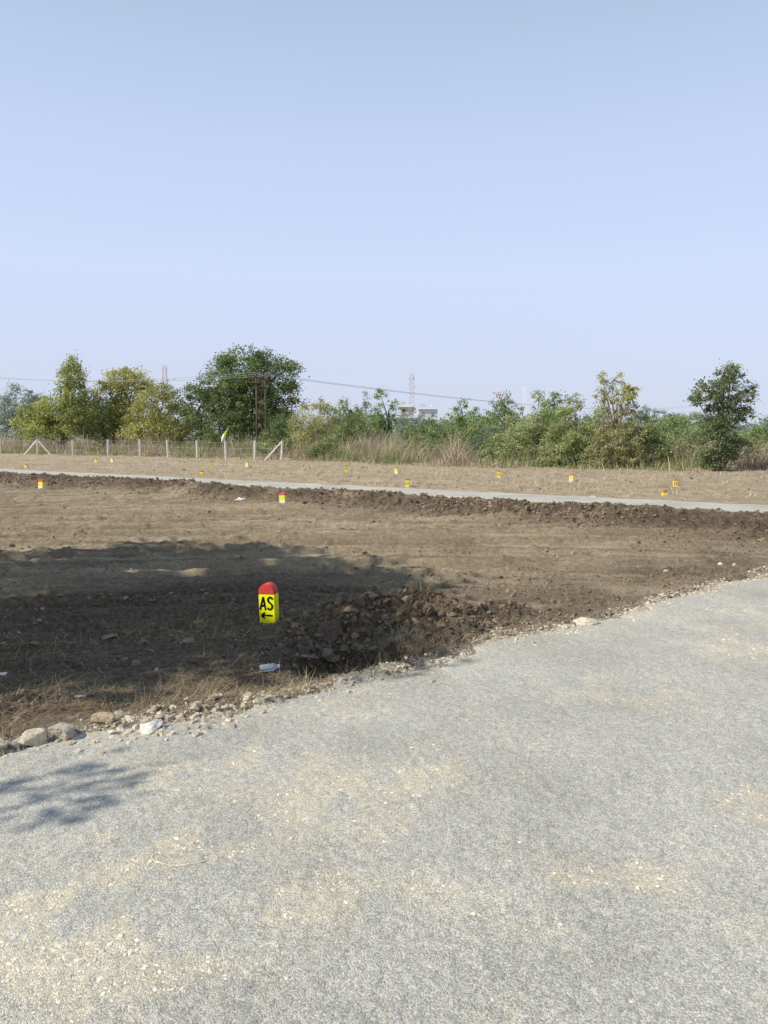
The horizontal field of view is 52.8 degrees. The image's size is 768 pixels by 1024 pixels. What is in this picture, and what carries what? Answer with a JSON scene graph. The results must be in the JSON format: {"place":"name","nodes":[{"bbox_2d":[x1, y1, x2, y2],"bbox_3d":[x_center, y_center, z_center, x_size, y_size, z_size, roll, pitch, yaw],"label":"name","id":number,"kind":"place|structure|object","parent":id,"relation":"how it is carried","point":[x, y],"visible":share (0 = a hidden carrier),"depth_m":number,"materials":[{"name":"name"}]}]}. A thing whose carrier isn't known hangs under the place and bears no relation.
{"place":"outdoors","nodes":[
{"label":"outdoors","id":0,"kind":"place"},
{"bbox_2d":[162,365,170,438],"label":"lattice tower","id":1,"kind":"structure","parent":0,"point":[163,370],"depth_m":296.36,"materials":[{"name":"metal"}]},
{"bbox_2d":[0,573,767,1023],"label":"gravel road","id":2,"kind":"structure","parent":0,"point":[482,725],"depth_m":3.00,"materials":[{"name":"grey gravel"}]},
{"bbox_2d":[48,722,74,740],"bbox_3d":[-1.685,1.173,4.106,0.136,0.101,0.138,2,6,23],"label":"rock","id":3,"kind":"object","parent":2,"relation":"on","point":[63,731],"visible":0.92,"depth_m":4.05,"materials":[{"name":"stone"}]},
{"bbox_2d":[139,719,162,733],"bbox_3d":[-1.267,1.179,4.185,0.118,0.089,0.170,-10,8,8],"label":"rock","id":4,"kind":"object","parent":2,"relation":"on","point":[151,727],"visible":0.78,"depth_m":4.16,"materials":[{"name":"stone"}]},
{"bbox_2d":[151,853,203,865],"bbox_3d":[-0.782,1.309,2.899,0.212,0.011,0.057,1,6,13],"label":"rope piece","id":5,"kind":"object","parent":2,"relation":"on","point":[175,865],"visible":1,"depth_m":2.88,"materials":[{"name":"fabric"}]},
{"bbox_2d":[572,617,599,625],"bbox_3d":[1.712,0.932,6.557,0.210,0.072,0.198,-2,6,-15],"label":"rock","id":6,"kind":"object","parent":2,"relation":"on","point":[584,621],"visible":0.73,"depth_m":6.51,"materials":[{"name":"stone"}]},
{"bbox_2d":[0,435,767,756],"bbox_3d":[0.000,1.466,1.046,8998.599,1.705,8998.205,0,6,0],"label":"ground","id":7,"kind":"structure","parent":0,"point":[168,566],"depth_m":10.42,"materials":[{"name":"soil"}]},
{"bbox_2d":[0,740,7,749],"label":"rock","id":8,"kind":"object","parent":7,"relation":"on","point":[3,744],"visible":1,"depth_m":3.88,"materials":[{"name":"stone"}]},
{"bbox_2d":[0,379,43,442],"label":"tree","id":9,"kind":"object","parent":7,"relation":"on","point":[5,414],"visible":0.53,"depth_m":129.41,"materials":[{"name":"green plant"}]},
{"bbox_2d":[24,439,49,454],"bbox_3d":[-25.950,-4.788,57.908,2.121,1.303,0.180,0,6,-1],"label":"fence post","id":10,"kind":"object","parent":7,"relation":"on","point":[36,440],"visible":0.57,"depth_m":57.87,"materials":[{"name":"concrete"}]},
{"bbox_2d":[38,479,44,488],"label":"boundary stone","id":11,"kind":"object","parent":7,"relation":"on","point":[41,483],"visible":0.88,"depth_m":22.99,"materials":[{"name":"yellow paint"}]},
{"bbox_2d":[4,353,109,447],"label":"tree","id":12,"kind":"object","parent":7,"relation":"on","point":[62,421],"visible":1,"depth_m":65.84,"materials":[{"name":"green plant"}]},
{"bbox_2d":[72,440,73,455],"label":"fence post","id":13,"kind":"object","parent":7,"relation":"on","point":[72,447],"visible":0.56,"depth_m":55.69,"materials":[{"name":"concrete"}]},
{"bbox_2d":[87,444,104,452],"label":"shrub","id":14,"kind":"object","parent":7,"relation":"on","point":[97,446],"visible":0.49,"depth_m":59.85,"materials":[{"name":"green plant"}]},
{"bbox_2d":[78,387,123,446],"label":"tree","id":15,"kind":"object","parent":7,"relation":"on","point":[100,435],"visible":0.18,"depth_m":69.47,"materials":[{"name":"green plant"}]},
{"bbox_2d":[91,712,115,723],"bbox_3d":[-1.556,1.155,4.316,0.146,0.090,0.095,3,2,18],"label":"rock","id":16,"kind":"object","parent":7,"relation":"on","point":[103,716],"visible":0.9,"depth_m":4.28,"materials":[{"name":"stone"}]},
{"bbox_2d":[107,439,108,455],"bbox_3d":[-19.159,-4.389,53.694,0.110,1.300,0.110,-2,6,-29],"label":"fence post","id":17,"kind":"object","parent":7,"relation":"on","point":[107,447],"visible":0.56,"depth_m":53.63,"materials":[{"name":"concrete"}]},
{"bbox_2d":[101,633,116,639],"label":"rock","id":18,"kind":"object","parent":7,"relation":"on","point":[108,636],"visible":0.91,"depth_m":6.33,"materials":[{"name":"stone"}]},
{"bbox_2d":[84,364,161,445],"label":"tree","id":19,"kind":"object","parent":7,"relation":"on","point":[131,379],"visible":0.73,"depth_m":67.91,"materials":[{"name":"green plant"}]},
{"bbox_2d":[139,439,140,455],"bbox_3d":[-16.411,-4.246,51.990,0.110,1.300,0.110,-3,6,-29],"label":"fence post","id":20,"kind":"object","parent":7,"relation":"on","point":[139,447],"visible":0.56,"depth_m":51.94,"materials":[{"name":"concrete"}]},
{"bbox_2d":[112,379,200,446],"bbox_3d":[-18.838,-7.899,64.030,7.207,6.307,6.138,0,6,0],"label":"tree","id":21,"kind":"object","parent":7,"relation":"on","point":[157,418],"visible":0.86,"depth_m":63.52,"materials":[{"name":"green plant"}]},
{"bbox_2d":[166,440,168,456],"bbox_3d":[-14.148,-4.052,50.584,0.110,1.300,0.110,-5,6,-28],"label":"fence post","id":22,"kind":"object","parent":7,"relation":"on","point":[167,447],"visible":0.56,"depth_m":50.54,"materials":[{"name":"concrete"}]},
{"bbox_2d":[181,638,194,643],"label":"rock","id":23,"kind":"object","parent":7,"relation":"on","point":[188,640],"visible":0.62,"depth_m":6.16,"materials":[{"name":"stone"}]},
{"bbox_2d":[196,440,197,457],"bbox_3d":[-11.883,-3.897,49.176,0.110,1.300,0.110,-4,8,-28],"label":"fence post","id":24,"kind":"object","parent":7,"relation":"on","point":[196,448],"visible":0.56,"depth_m":49.11,"materials":[{"name":"concrete"}]},
{"bbox_2d":[221,427,228,458],"bbox_3d":[-9.774,-4.292,47.668,0.508,2.053,0.060,0,6,0],"label":"feather flag","id":25,"kind":"object","parent":7,"relation":"on","point":[223,436],"visible":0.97,"depth_m":47.63,"materials":[{"name":"fabric"}]},
{"bbox_2d":[224,441,226,458],"bbox_3d":[-9.797,-3.754,47.892,0.110,1.300,0.110,-4,8,-28],"label":"fence post","id":26,"kind":"object","parent":7,"relation":"on","point":[225,444],"visible":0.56,"depth_m":47.84,"materials":[{"name":"concrete"}]},
{"bbox_2d":[172,343,309,448],"bbox_3d":[-11.586,-9.285,63.964,11.455,9.082,7.069,0,6,0],"label":"tree","id":27,"kind":"object","parent":7,"relation":"on","point":[231,414],"visible":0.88,"depth_m":62.78,"materials":[{"name":"green plant"}]},
{"bbox_2d":[254,441,255,458],"bbox_3d":[-7.795,-3.655,46.682,0.110,1.300,0.110,-1,5,-29],"label":"fence post","id":28,"kind":"object","parent":7,"relation":"on","point":[255,449],"visible":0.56,"depth_m":46.62,"materials":[{"name":"concrete"}]},
{"bbox_2d":[249,372,271,451],"bbox_3d":[-8.840,-6.847,55.746,1.003,6.200,3.401,1,6,6],"label":"utility pole","id":29,"kind":"object","parent":7,"relation":"on","point":[265,378],"visible":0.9,"depth_m":54.70,"materials":[{"name":"metal"}]},
{"bbox_2d":[5,377,242,381],"bbox_3d":[-27.325,-12.292,68.044,43.528,2.419,0.018,3,7,31],"label":"power line","id":30,"kind":"object","parent":29,"relation":"attached to","point":[137,381],"visible":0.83,"depth_m":63.66,"materials":[{"name":"metal"}]},
{"bbox_2d":[0,372,251,380],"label":"power line","id":31,"kind":"object","parent":29,"relation":"attached to","point":[139,379],"visible":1,"depth_m":61.34,"materials":[{"name":"metal"}]},
{"bbox_2d":[8,374,253,380],"bbox_3d":[-27.420,-12.008,66.303,43.201,2.256,0.018,3,7,30],"label":"power line","id":32,"kind":"object","parent":29,"relation":"attached to","point":[149,380],"visible":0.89,"depth_m":59.81,"materials":[{"name":"metal"}]},
{"bbox_2d":[264,374,678,408],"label":"power line","id":33,"kind":"object","parent":29,"relation":"attached to","point":[414,393],"visible":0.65,"depth_m":70.12,"materials":[{"name":"metal"}]},
{"bbox_2d":[256,372,687,409],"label":"power line","id":34,"kind":"object","parent":29,"relation":"attached to","point":[409,392],"visible":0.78,"depth_m":68.10,"materials":[{"name":"metal"}]},
{"bbox_2d":[249,439,283,454],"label":"shrub","id":35,"kind":"object","parent":7,"relation":"on","point":[264,446],"visible":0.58,"depth_m":51.56,"materials":[{"name":"green plant"}]},
{"bbox_2d":[258,582,278,624],"bbox_3d":[-0.988,0.822,6.651,0.157,0.430,0.107,0,7,14],"label":"boundary stone","id":36,"kind":"object","parent":7,"relation":"on","point":[268,603],"visible":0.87,"depth_m":6.60,"materials":[{"name":"yellow paint"}]},
{"bbox_2d":[259,663,279,671],"bbox_3d":[-0.797,1.084,5.394,0.139,0.057,0.054,-7,7,-7],"label":"plastic bottle","id":37,"kind":"object","parent":7,"relation":"on","point":[271,667],"visible":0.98,"depth_m":5.37,"materials":[{"name":"blue"}]},
{"bbox_2d":[264,441,282,459],"bbox_3d":[-6.503,-3.541,45.587,1.172,1.303,0.143,0,6,2],"label":"fence post","id":38,"kind":"object","parent":7,"relation":"on","point":[281,442],"visible":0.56,"depth_m":45.52,"materials":[{"name":"concrete"}]},
{"bbox_2d":[38,441,281,454],"bbox_3d":[-19.813,-4.593,53.998,32.457,0.816,0.010,4,7,32],"label":"fence wire","id":39,"kind":"object","parent":38,"relation":"attached to","point":[195,447],"visible":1,"depth_m":47.96,"materials":[{"name":"metal"}]},
{"bbox_2d":[253,412,303,449],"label":"shrub","id":40,"kind":"object","parent":7,"relation":"on","point":[277,436],"visible":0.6,"depth_m":54.46,"materials":[{"name":"green plant"}]},
{"bbox_2d":[279,492,286,502],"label":"boundary stone","id":41,"kind":"object","parent":7,"relation":"on","point":[282,497],"visible":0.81,"depth_m":18.21,"materials":[{"name":"yellow paint"}]},
{"bbox_2d":[278,442,293,454],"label":"shrub","id":42,"kind":"object","parent":7,"relation":"on","point":[288,445],"visible":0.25,"depth_m":53.32,"materials":[{"name":"green plant"}]},
{"bbox_2d":[282,396,344,450],"bbox_3d":[-4.728,-5.685,51.924,4.344,4.298,4.303,0,6,0],"label":"shrub","id":43,"kind":"object","parent":7,"relation":"on","point":[312,428],"visible":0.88,"depth_m":51.47,"materials":[{"name":"green plant"}]},
{"bbox_2d":[302,433,346,458],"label":"shrub","id":44,"kind":"object","parent":7,"relation":"on","point":[321,448],"visible":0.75,"depth_m":45.73,"materials":[{"name":"green plant"}]},
{"bbox_2d":[318,619,342,641],"bbox_3d":[-0.435,0.934,6.137,0.172,0.181,0.205,-3,7,-31],"label":"earth clod","id":45,"kind":"object","parent":7,"relation":"on","point":[334,632],"visible":0.99,"depth_m":6.10,"materials":[{"name":"soil"}]},
{"bbox_2d":[325,396,377,446],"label":"tree","id":46,"kind":"object","parent":7,"relation":"on","point":[343,403],"visible":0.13,"depth_m":85.12,"materials":[{"name":"green plant"}]},
{"bbox_2d":[323,408,394,447],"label":"shrub","id":47,"kind":"object","parent":7,"relation":"on","point":[348,430],"visible":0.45,"depth_m":69.43,"materials":[{"name":"green plant"}]},
{"bbox_2d":[354,627,372,638],"bbox_3d":[-0.160,0.953,6.099,0.144,0.102,0.115,14,8,39],"label":"earth clod","id":48,"kind":"object","parent":7,"relation":"on","point":[363,631],"visible":0.99,"depth_m":6.07,"materials":[{"name":"soil"}]},
{"bbox_2d":[351,439,377,454],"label":"shrub","id":49,"kind":"object","parent":7,"relation":"on","point":[357,442],"visible":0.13,"depth_m":46.68,"materials":[{"name":"green plant"}]},
{"bbox_2d":[345,391,387,435],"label":"tree","id":50,"kind":"object","parent":7,"relation":"on","point":[365,404],"visible":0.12,"depth_m":99.04,"materials":[{"name":"green plant"}]},
{"bbox_2d":[0,537,767,751],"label":"straw litter","id":51,"kind":"object","parent":7,"relation":"on","point":[417,640],"visible":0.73,"depth_m":5.62,"materials":[{"name":"beige plant"}]},
{"bbox_2d":[0,564,767,757],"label":"rubble","id":52,"kind":"object","parent":7,"relation":"on","point":[143,719],"visible":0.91,"depth_m":4.66,"materials":[{"name":"stone"}]},
{"bbox_2d":[20,728,46,746],"bbox_3d":[-1.815,1.166,4.002,0.112,0.090,0.140,8,1,37],"label":"rock","id":53,"kind":"object","parent":52,"relation":"on","point":[34,737],"visible":0.98,"depth_m":3.98,"materials":[{"name":"stone"}]},
{"bbox_2d":[124,715,135,722],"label":"rock","id":54,"kind":"object","parent":52,"relation":"on","point":[127,718],"visible":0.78,"depth_m":4.32,"materials":[{"name":"stone"}]},
{"bbox_2d":[0,414,767,442],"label":"distant woodland","id":55,"kind":"object","parent":7,"relation":"on","point":[754,425],"visible":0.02,"depth_m":175.90,"materials":[{"name":"green plant"}]},
{"bbox_2d":[0,455,767,755],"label":"soil clods","id":56,"kind":"object","parent":7,"relation":"on","point":[328,655],"visible":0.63,"depth_m":6.72,"materials":[{"name":"brown soil"}]},
{"bbox_2d":[0,468,767,512],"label":"gravel lane","id":57,"kind":"structure","parent":7,"relation":"on","point":[669,503],"depth_m":18.55,"materials":[{"name":"grey gravel"}]},
{"bbox_2d":[1,425,767,474],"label":"dry grass","id":58,"kind":"structure","parent":7,"relation":"on","point":[385,453],"depth_m":44.23,"materials":[{"name":"plant"}]},
{"bbox_2d":[1,453,767,500],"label":"grass stubble","id":59,"kind":"object","parent":7,"relation":"on","point":[423,474],"depth_m":27.89,"materials":[{"name":"beige plant"}]},
{"bbox_2d":[368,387,410,437],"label":"tree","id":60,"kind":"object","parent":7,"relation":"on","point":[381,421],"visible":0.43,"depth_m":88.98,"materials":[{"name":"green plant"}]},
{"bbox_2d":[400,402,413,426],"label":"apartment building","id":61,"kind":"structure","parent":7,"relation":"on","point":[405,406],"depth_m":255.93,"materials":[{"name":"beige paint"}]},
{"bbox_2d":[405,478,409,486],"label":"boundary stone","id":62,"kind":"object","parent":7,"relation":"on","point":[407,482],"visible":0.89,"depth_m":21.48,"materials":[{"name":"yellow paint"}]},
{"bbox_2d":[388,405,430,443],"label":"shrub","id":63,"kind":"object","parent":7,"relation":"on","point":[403,422],"visible":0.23,"depth_m":81.15,"materials":[{"name":"green plant"}]},
{"bbox_2d":[392,432,429,452],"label":"shrub","id":64,"kind":"object","parent":7,"relation":"on","point":[416,438],"visible":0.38,"depth_m":47.33,"materials":[{"name":"green plant"}]},
{"bbox_2d":[404,426,445,448],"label":"shrub","id":65,"kind":"object","parent":7,"relation":"on","point":[433,434],"visible":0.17,"depth_m":49.59,"materials":[{"name":"green plant"}]},
{"bbox_2d":[417,404,437,425],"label":"apartment building","id":66,"kind":"structure","parent":7,"relation":"on","point":[425,410],"depth_m":278.79,"materials":[{"name":"paint"}]},
{"bbox_2d":[421,604,434,617],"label":"earth clod","id":67,"kind":"object","parent":7,"relation":"on","point":[427,609],"visible":0.94,"depth_m":6.35,"materials":[{"name":"soil"}]},
{"bbox_2d":[397,414,459,445],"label":"shrub","id":68,"kind":"object","parent":7,"relation":"on","point":[436,427],"visible":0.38,"depth_m":71.20,"materials":[{"name":"green plant"}]},
{"bbox_2d":[414,436,451,457],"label":"shrub","id":69,"kind":"object","parent":7,"relation":"on","point":[429,447],"visible":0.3,"depth_m":45.03,"materials":[{"name":"green plant"}]},
{"bbox_2d":[429,437,481,461],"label":"shrub","id":70,"kind":"object","parent":7,"relation":"on","point":[436,448],"visible":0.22,"depth_m":41.07,"materials":[{"name":"green plant"}]},
{"bbox_2d":[443,444,474,459],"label":"shrub","id":71,"kind":"object","parent":7,"relation":"on","point":[460,450],"visible":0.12,"depth_m":40.37,"materials":[{"name":"green plant"}]},
{"bbox_2d":[434,397,489,442],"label":"tree","id":72,"kind":"object","parent":7,"relation":"on","point":[462,418],"visible":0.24,"depth_m":93.77,"materials":[{"name":"green plant"}]},
{"bbox_2d":[442,415,515,445],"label":"shrub","id":73,"kind":"object","parent":7,"relation":"on","point":[480,424],"visible":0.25,"depth_m":65.22,"materials":[{"name":"green plant"}]},
{"bbox_2d":[461,420,503,460],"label":"shrub","id":74,"kind":"object","parent":7,"relation":"on","point":[488,429],"visible":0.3,"depth_m":42.64,"materials":[{"name":"green plant"}]},
{"bbox_2d":[465,390,531,437],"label":"tree","id":75,"kind":"object","parent":7,"relation":"on","point":[503,409],"visible":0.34,"depth_m":89.80,"materials":[{"name":"green plant"}]},
{"bbox_2d":[478,410,534,463],"bbox_3d":[6.129,-3.571,37.843,3.158,2.824,1.708,0,6,0],"label":"shrub","id":76,"kind":"object","parent":7,"relation":"on","point":[498,443],"visible":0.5,"depth_m":37.79,"materials":[{"name":"green plant"}]},
{"bbox_2d":[492,389,567,462],"bbox_3d":[6.990,-3.892,36.171,4.081,3.800,2.238,0,6,0],"label":"shrub","id":77,"kind":"object","parent":7,"relation":"on","point":[537,430],"visible":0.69,"depth_m":36.12,"materials":[{"name":"green plant"}]},
{"bbox_2d":[504,406,569,439],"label":"shrub","id":78,"kind":"object","parent":7,"relation":"on","point":[544,416],"visible":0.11,"depth_m":61.32,"materials":[{"name":"green plant"}]},
{"bbox_2d":[516,390,578,430],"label":"tree","id":79,"kind":"object","parent":7,"relation":"on","point":[553,396],"visible":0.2,"depth_m":83.02,"materials":[{"name":"green plant"}]},
{"bbox_2d":[539,449,587,465],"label":"shrub","id":80,"kind":"object","parent":7,"relation":"on","point":[562,457],"visible":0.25,"depth_m":34.23,"materials":[{"name":"green plant"}]},
{"bbox_2d":[536,422,605,467],"bbox_3d":[8.189,-2.867,34.124,3.112,2.162,1.879,0,6,0],"label":"shrub","id":81,"kind":"object","parent":7,"relation":"on","point":[566,447],"visible":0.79,"depth_m":33.97,"materials":[{"name":"green plant"}]},
{"bbox_2d":[535,391,611,464],"bbox_3d":[8.845,-3.789,35.743,3.906,3.637,2.163,0,6,0],"label":"shrub","id":82,"kind":"object","parent":7,"relation":"on","point":[560,427],"visible":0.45,"depth_m":35.39,"materials":[{"name":"green plant"}]},
{"bbox_2d":[577,395,638,459],"bbox_3d":[10.311,-3.805,36.364,4.350,3.593,1.848,0,6,0],"label":"shrub","id":83,"kind":"object","parent":7,"relation":"on","point":[595,414],"visible":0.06,"depth_m":36.19,"materials":[{"name":"green plant"}]},
{"bbox_2d":[578,428,649,468],"bbox_3d":[9.889,-2.642,33.099,3.060,1.941,1.493,-1,6,-6],"label":"shrub","id":84,"kind":"object","parent":7,"relation":"on","point":[615,447],"visible":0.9,"depth_m":32.99,"materials":[{"name":"green plant"}]},
{"bbox_2d":[581,370,652,462],"bbox_3d":[10.391,-4.032,34.195,3.247,4.479,2.333,0,6,0],"label":"tree","id":85,"kind":"object","parent":7,"relation":"on","point":[631,427],"visible":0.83,"depth_m":33.91,"materials":[{"name":"green plant"}]},
{"bbox_2d":[618,404,659,430],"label":"tree","id":86,"kind":"object","parent":7,"relation":"on","point":[641,413],"visible":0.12,"depth_m":90.56,"materials":[{"name":"green plant"}]},
{"bbox_2d":[623,413,676,466],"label":"shrub","id":87,"kind":"object","parent":7,"relation":"on","point":[654,442],"visible":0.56,"depth_m":34.09,"materials":[{"name":"green plant"}]},
{"bbox_2d":[621,419,680,443],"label":"shrub","id":88,"kind":"object","parent":7,"relation":"on","point":[672,436],"visible":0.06,"depth_m":49.65,"materials":[{"name":"green plant"}]},
{"bbox_2d":[650,407,687,434],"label":"tree","id":89,"kind":"object","parent":7,"relation":"on","point":[654,411],"visible":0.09,"depth_m":98.89,"materials":[{"name":"green plant"}]},
{"bbox_2d":[641,413,701,441],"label":"shrub","id":90,"kind":"object","parent":7,"relation":"on","point":[676,428],"visible":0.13,"depth_m":65.53,"materials":[{"name":"green plant"}]},
{"bbox_2d":[649,441,696,462],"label":"shrub","id":91,"kind":"object","parent":7,"relation":"on","point":[672,442],"visible":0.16,"depth_m":38.25,"materials":[{"name":"green plant"}]},
{"bbox_2d":[655,411,694,436],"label":"shrub","id":92,"kind":"object","parent":7,"relation":"on","point":[672,424],"visible":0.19,"depth_m":75.05,"materials":[{"name":"green plant"}]},
{"bbox_2d":[673,479,677,486],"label":"boundary stone","id":93,"kind":"object","parent":7,"relation":"on","point":[675,482],"visible":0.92,"depth_m":22.39,"materials":[{"name":"yellow paint"}]},
{"bbox_2d":[677,443,708,461],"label":"shrub","id":94,"kind":"object","parent":7,"relation":"on","point":[688,451],"visible":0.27,"depth_m":34.89,"materials":[{"name":"green plant"}]},
{"bbox_2d":[679,411,708,430],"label":"tree","id":95,"kind":"object","parent":7,"relation":"on","point":[694,415],"visible":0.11,"depth_m":110.67,"materials":[{"name":"green plant"}]},
{"bbox_2d":[673,412,757,447],"bbox_3d":[21.639,-5.105,51.653,7.748,3.131,3.634,0,6,0],"label":"shrub","id":96,"kind":"object","parent":7,"relation":"on","point":[691,439],"visible":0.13,"depth_m":51.41,"materials":[{"name":"green plant"}]},
{"bbox_2d":[679,440,766,461],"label":"shrub","id":97,"kind":"object","parent":7,"relation":"on","point":[741,449],"visible":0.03,"depth_m":34.65,"materials":[{"name":"green plant"}]},
{"bbox_2d":[683,358,763,470],"bbox_3d":[13.533,-3.807,30.954,2.699,4.655,2.075,-2,6,-20],"label":"tree","id":98,"kind":"object","parent":7,"relation":"on","point":[719,433],"visible":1,"depth_m":30.76,"materials":[{"name":"green plant"}]},
{"bbox_2d":[712,413,758,439],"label":"tree","id":99,"kind":"object","parent":7,"relation":"on","point":[741,427],"visible":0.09,"depth_m":115.93,"materials":[{"name":"green plant"}]},
{"bbox_2d":[722,433,767,464],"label":"shrub","id":100,"kind":"object","parent":7,"relation":"on","point":[756,449],"visible":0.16,"depth_m":34.16,"materials":[{"name":"green plant"}]},
{"bbox_2d":[738,413,767,446],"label":"shrub","id":101,"kind":"object","parent":7,"relation":"on","point":[761,432],"visible":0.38,"depth_m":59.27,"materials":[{"name":"green plant"}]},
{"bbox_2d":[749,440,767,458],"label":"shrub","id":102,"kind":"object","parent":7,"relation":"on","point":[761,444],"visible":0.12,"depth_m":34.94,"materials":[{"name":"green plant"}]},
{"bbox_2d":[0,0,767,434],"label":"sky","id":103,"kind":"structure","parent":0,"point":[476,199],"materials":[{"name":"blue"}]},
{"bbox_2d":[408,371,414,418],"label":"lattice tower","id":104,"kind":"structure","parent":0,"point":[410,383],"depth_m":301.04,"materials":[{"name":"metal"}]},
{"bbox_2d":[522,389,526,415],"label":"lattice tower","id":105,"kind":"structure","parent":0,"point":[524,394],"depth_m":450.41,"materials":[{"name":"metal"}]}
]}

